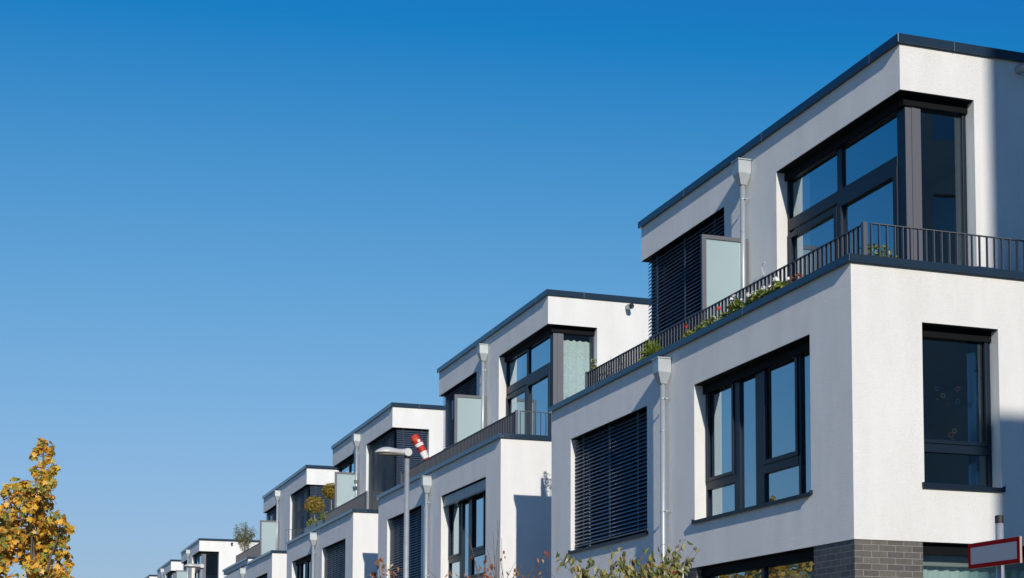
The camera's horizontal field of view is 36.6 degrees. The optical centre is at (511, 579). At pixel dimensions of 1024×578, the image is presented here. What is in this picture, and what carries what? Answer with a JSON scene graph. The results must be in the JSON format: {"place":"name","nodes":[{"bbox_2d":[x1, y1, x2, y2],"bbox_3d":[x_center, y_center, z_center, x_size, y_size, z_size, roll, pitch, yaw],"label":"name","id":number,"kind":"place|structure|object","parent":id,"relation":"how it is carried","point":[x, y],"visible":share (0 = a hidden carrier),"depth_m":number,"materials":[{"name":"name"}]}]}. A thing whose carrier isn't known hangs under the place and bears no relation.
{"place":"outdoors","nodes":[
{"label":"outdoors","id":0,"kind":"place"},
{"bbox_2d":[222,465,338,577],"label":"terraced house","id":1,"kind":"structure","parent":0,"point":[288,515],"depth_m":67.02,"materials":[{"name":"paint"}]},
{"bbox_2d":[233,522,257,550],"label":"bushy shrub","id":2,"kind":"object","parent":1,"relation":"on","point":[244,540],"visible":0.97,"depth_m":74.98,"materials":[{"name":"green plant"}]},
{"bbox_2d":[294,489,309,536],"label":"window","id":3,"kind":"structure","parent":1,"relation":"in","point":[308,493],"depth_m":65.63,"materials":[{"name":"metal"}]},
{"bbox_2d":[285,402,445,577],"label":"terraced house","id":4,"kind":"structure","parent":0,"point":[341,541],"depth_m":51.27,"materials":[{"name":"paint"}]},
{"bbox_2d":[297,560,310,577],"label":"window","id":5,"kind":"structure","parent":4,"relation":"in","point":[304,569],"depth_m":57.01,"materials":[{"name":"black glass"}]},
{"bbox_2d":[305,517,317,531],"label":"planter box","id":6,"kind":"object","parent":4,"relation":"on","point":[307,528],"visible":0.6,"depth_m":57.86,"materials":[{"name":"grey"}]},
{"bbox_2d":[304,495,324,520],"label":"ball tree","id":7,"kind":"object","parent":4,"relation":"on","point":[317,502],"visible":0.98,"depth_m":59.05,"materials":[{"name":"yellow plant"}]},
{"bbox_2d":[310,518,319,529],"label":"planter box","id":8,"kind":"object","parent":4,"relation":"on","point":[314,525],"visible":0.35,"depth_m":56.78,"materials":[{"name":"grey"}]},
{"bbox_2d":[317,511,327,525],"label":"planter box","id":9,"kind":"object","parent":4,"relation":"on","point":[321,521],"visible":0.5,"depth_m":55.67,"materials":[{"name":"grey"}]},
{"bbox_2d":[321,483,334,509],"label":"ball tree","id":10,"kind":"object","parent":4,"relation":"on","point":[329,488],"visible":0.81,"depth_m":56.63,"materials":[{"name":"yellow plant"}]},
{"bbox_2d":[327,546,344,577],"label":"window","id":11,"kind":"structure","parent":4,"relation":"in","point":[342,546],"depth_m":51.73,"materials":[{"name":"metal"}]},
{"bbox_2d":[339,460,353,472],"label":"window","id":12,"kind":"structure","parent":4,"relation":"in","point":[349,467],"depth_m":57.30,"materials":[{"name":"blue glass"}]},
{"bbox_2d":[371,433,396,508],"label":"window","id":13,"kind":"structure","parent":4,"relation":"in","point":[395,436],"depth_m":51.91,"materials":[{"name":"metal"}]},
{"bbox_2d":[0,0,1023,577],"label":"sky","id":14,"kind":"structure","parent":0,"point":[235,234],"materials":[{"name":"blue"}]},
{"bbox_2d":[376,289,651,577],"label":"terraced house","id":15,"kind":"structure","parent":0,"point":[501,387],"depth_m":37.07,"materials":[{"name":"paint"}]},
{"bbox_2d":[394,514,420,577],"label":"window","id":16,"kind":"structure","parent":15,"relation":"in","point":[419,514],"depth_m":42.34,"materials":[{"name":"metal"}]},
{"bbox_2d":[410,434,428,460],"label":"windsock","id":17,"kind":"object","parent":15,"relation":"on","point":[417,442],"visible":0.81,"depth_m":43.44,"materials":[{"name":"red fabric"}]},
{"bbox_2d":[447,381,476,445],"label":"window","id":18,"kind":"structure","parent":15,"relation":"in","point":[476,381],"depth_m":44.30,"materials":[{"name":"black metal"}]},
{"bbox_2d":[448,491,485,577],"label":"window","id":19,"kind":"structure","parent":15,"relation":"in","point":[469,515],"depth_m":37.41,"materials":[{"name":"clear glass"}]},
{"bbox_2d":[506,332,552,435],"bbox_3d":[0.428,-4.154,37.865,0.088,3.166,3.490,2,-5,-18],"label":"window","id":20,"kind":"structure","parent":15,"relation":"in","point":[529,374],"depth_m":37.73,"materials":[{"name":"glass"}]},
{"bbox_2d":[563,340,589,399],"bbox_3d":[1.493,-4.151,36.567,0.750,3.012,0.041,2,-5,-18],"label":"curtain","id":21,"kind":"object","parent":15,"relation":"hanging from","point":[576,361],"visible":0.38,"depth_m":36.63,"materials":[{"name":"fabric"}]},
{"bbox_2d":[564,333,593,382],"bbox_3d":[1.468,-4.260,36.413,0.955,3.166,0.070,2,-5,-18],"label":"window","id":22,"kind":"structure","parent":15,"relation":"in","point":[592,337],"depth_m":36.61,"materials":[{"name":"black metal"}]},
{"label":"ground","id":23,"kind":"structure","parent":0,"visible":0},
{"bbox_2d":[0,438,75,577],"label":"maple tree","id":24,"kind":"object","parent":23,"relation":"on","point":[13,536],"visible":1,"depth_m":29.70,"materials":[{"name":"yellow plant"}]},
{"bbox_2d":[145,575,156,577],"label":"terraced house","id":25,"kind":"structure","parent":23,"relation":"on","point":[151,576],"depth_m":127.72,"materials":[{"name":"paint"}]},
{"bbox_2d":[157,559,183,577],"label":"terraced house","id":26,"kind":"structure","parent":23,"relation":"on","point":[169,568],"depth_m":113.18,"materials":[{"name":"paint"}]},
{"bbox_2d":[176,538,259,577],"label":"terraced house","id":27,"kind":"structure","parent":23,"relation":"on","point":[215,557],"depth_m":97.56,"materials":[{"name":"paint"}]},
{"bbox_2d":[195,554,201,577],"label":"window","id":28,"kind":"structure","parent":27,"relation":"in","point":[198,560],"depth_m":98.72,"materials":[{"name":"glass"}]},
{"bbox_2d":[370,558,401,577],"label":"russet tree","id":29,"kind":"object","parent":23,"relation":"on","point":[378,564],"visible":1,"depth_m":26.99,"materials":[{"name":"brown plant"}]},
{"bbox_2d":[431,513,548,577],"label":"bare tree","id":30,"kind":"object","parent":23,"relation":"on","point":[492,565],"visible":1,"depth_m":21.48,"materials":[{"name":"brown plant"}]},
{"bbox_2d":[545,539,698,577],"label":"bush","id":31,"kind":"object","parent":23,"relation":"on","point":[662,568],"visible":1,"depth_m":20.28,"materials":[{"name":"green plant"}]},
{"bbox_2d":[548,33,1023,577],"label":"terraced house","id":32,"kind":"structure","parent":23,"relation":"on","point":[834,383],"depth_m":22.98,"materials":[{"name":"paint"}]},
{"bbox_2d":[585,358,607,383],"bbox_3d":[1.771,-3.723,30.831,0.586,1.371,0.704,2,-5,-18],"label":"climbing plant","id":33,"kind":"object","parent":32,"relation":"on","point":[591,364],"visible":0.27,"depth_m":30.78,"materials":[{"name":"green plant"}]},
{"bbox_2d":[568,419,647,553],"bbox_3d":[1.835,-1.713,28.338,0.313,2.210,3.790,2,-5,-18],"label":"window","id":34,"kind":"structure","parent":32,"relation":"in","point":[640,534],"depth_m":28.46,"materials":[{"name":"black metal"}]},
{"bbox_2d":[636,336,664,360],"bbox_3d":[2.512,-4.010,27.389,0.634,0.572,0.659,2,-5,-18],"label":"plant","id":35,"kind":"object","parent":32,"relation":"on","point":[649,349],"visible":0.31,"depth_m":27.31,"materials":[{"name":"green plant"}]},
{"bbox_2d":[682,323,691,337],"bbox_3d":[2.958,-4.073,25.975,0.234,0.433,0.279,2,-5,-18],"label":"flower trough","id":36,"kind":"object","parent":32,"relation":"on","point":[687,333],"visible":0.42,"depth_m":25.93,"materials":[{"name":"green"}]},
{"bbox_2d":[655,222,723,341],"bbox_3d":[3.407,-4.810,28.994,0.088,3.166,3.490,2,-5,-18],"label":"window","id":37,"kind":"structure","parent":32,"relation":"in","point":[697,249],"depth_m":29.71,"materials":[{"name":"black metal"}]},
{"bbox_2d":[692,316,716,332],"bbox_3d":[3.197,-4.083,25.263,0.242,0.348,0.998,2,-5,-18],"label":"flower trough","id":38,"kind":"object","parent":32,"relation":"on","point":[707,322],"visible":0.3,"depth_m":25.21,"materials":[{"name":"green"}]},
{"bbox_2d":[717,306,728,320],"bbox_3d":[3.385,-4.156,24.674,0.230,0.405,0.293,2,-5,-18],"label":"flower trough","id":39,"kind":"object","parent":32,"relation":"on","point":[722,315],"visible":0.29,"depth_m":24.64,"materials":[{"name":"green"}]},
{"bbox_2d":[724,416,734,512],"bbox_3d":[3.434,-1.624,24.448,0.068,2.892,0.700,2,-5,-18],"label":"curtain","id":40,"kind":"object","parent":32,"relation":"hanging from","point":[729,504],"visible":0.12,"depth_m":24.45,"materials":[{"name":"fabric"}]},
{"bbox_2d":[727,295,744,313],"bbox_3d":[3.514,-4.214,24.302,0.233,0.467,0.374,2,-5,-18],"label":"flowering plant","id":41,"kind":"object","parent":32,"relation":"on","point":[736,305],"visible":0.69,"depth_m":24.25,"materials":[{"name":"green plant"}]},
{"bbox_2d":[704,566,767,577],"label":"window","id":42,"kind":"structure","parent":32,"relation":"in","point":[764,570],"depth_m":22.78,"materials":[{"name":"black metal"}]},
{"bbox_2d":[691,353,812,523],"bbox_3d":[3.613,-2.104,23.043,0.313,2.210,3.790,2,-5,-18],"label":"window","id":43,"kind":"structure","parent":32,"relation":"in","point":[724,402],"depth_m":23.72,"materials":[{"name":"black metal"}]},
{"bbox_2d":[741,284,771,305],"bbox_3d":[3.736,-4.237,23.608,0.258,0.411,0.773,2,-5,-18],"label":"flowering plant","id":44,"kind":"object","parent":32,"relation":"on","point":[755,295],"visible":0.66,"depth_m":23.54,"materials":[{"name":"green plant"}]},
{"bbox_2d":[767,276,789,293],"bbox_3d":[3.957,-4.294,22.981,0.260,0.432,0.559,2,-5,-18],"label":"flowering plant","id":45,"kind":"object","parent":32,"relation":"on","point":[777,284],"visible":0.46,"depth_m":22.91,"materials":[{"name":"green plant"}]},
{"bbox_2d":[770,571,813,577],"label":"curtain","id":46,"kind":"object","parent":32,"relation":"hanging from","point":[810,574],"visible":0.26,"depth_m":22.10,"materials":[{"name":"beige fabric"}]},
{"bbox_2d":[787,272,802,283],"bbox_3d":[4.143,-4.270,22.428,0.222,0.304,0.438,2,-5,-18],"label":"flower trough","id":47,"kind":"object","parent":32,"relation":"on","point":[795,277],"visible":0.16,"depth_m":22.43,"materials":[{"name":"green"}]},
{"bbox_2d":[798,172,810,274],"bbox_3d":[4.782,-5.064,25.314,0.065,3.172,0.440,2,-5,-18],"label":"curtain","id":48,"kind":"object","parent":32,"relation":"hanging from","point":[804,247],"visible":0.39,"depth_m":25.38,"materials":[{"name":"white fabric"}]},
{"bbox_2d":[787,105,906,281],"bbox_3d":[5.124,-5.188,23.878,0.088,3.166,3.490,2,-5,-18],"label":"window","id":49,"kind":"structure","parent":32,"relation":"in","point":[834,205],"depth_m":23.72,"materials":[{"name":"black metal"}]},
{"bbox_2d":[859,243,896,257],"bbox_3d":[5.062,-4.208,21.607,0.679,0.981,0.651,2,-5,-18],"label":"boxwood bush","id":50,"kind":"object","parent":32,"relation":"on","point":[881,253],"visible":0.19,"depth_m":21.51,"materials":[{"name":"green plant"}]},
{"bbox_2d":[920,108,967,265],"bbox_3d":[6.164,-5.293,22.427,0.955,3.166,0.070,2,-5,-18],"label":"window","id":51,"kind":"structure","parent":32,"relation":"in","point":[962,119],"depth_m":22.58,"materials":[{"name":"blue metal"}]},
{"bbox_2d":[922,342,1005,491],"bbox_3d":[5.989,-2.275,20.848,1.275,2.200,0.303,2,-5,-18],"label":"window","id":52,"kind":"structure","parent":32,"relation":"in","point":[930,445],"depth_m":20.98,"materials":[{"name":"black metal"}]},
{"bbox_2d":[967,342,979,484],"bbox_3d":[6.338,-1.844,21.242,0.170,2.872,0.064,2,-5,-18],"label":"curtain","id":53,"kind":"object","parent":32,"relation":"hanging from","point":[972,401],"visible":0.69,"depth_m":21.28,"materials":[{"name":"blue fabric"}]},
{"bbox_2d":[923,566,1023,577],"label":"curtain","id":54,"kind":"object","parent":32,"relation":"hanging from","point":[942,572],"visible":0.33,"depth_m":21.07,"materials":[{"name":"white fabric"}]},
{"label":"pavement","id":55,"kind":"structure","parent":0,"visible":0},
{"bbox_2d":[184,563,203,577],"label":"street lamp","id":56,"kind":"object","parent":55,"relation":"on","point":[192,565],"visible":1,"depth_m":44.41,"materials":[{"name":"metal"}]},
{"bbox_2d":[375,447,411,577],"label":"street lamp","id":57,"kind":"object","parent":55,"relation":"on","point":[406,453],"visible":1,"depth_m":23.45,"materials":[{"name":"metal"}]},
{"bbox_2d":[968,515,1021,577],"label":"street sign","id":58,"kind":"object","parent":55,"relation":"on","point":[1000,552],"visible":1,"depth_m":11.81,"materials":[{"name":"white metal"}]}
]}

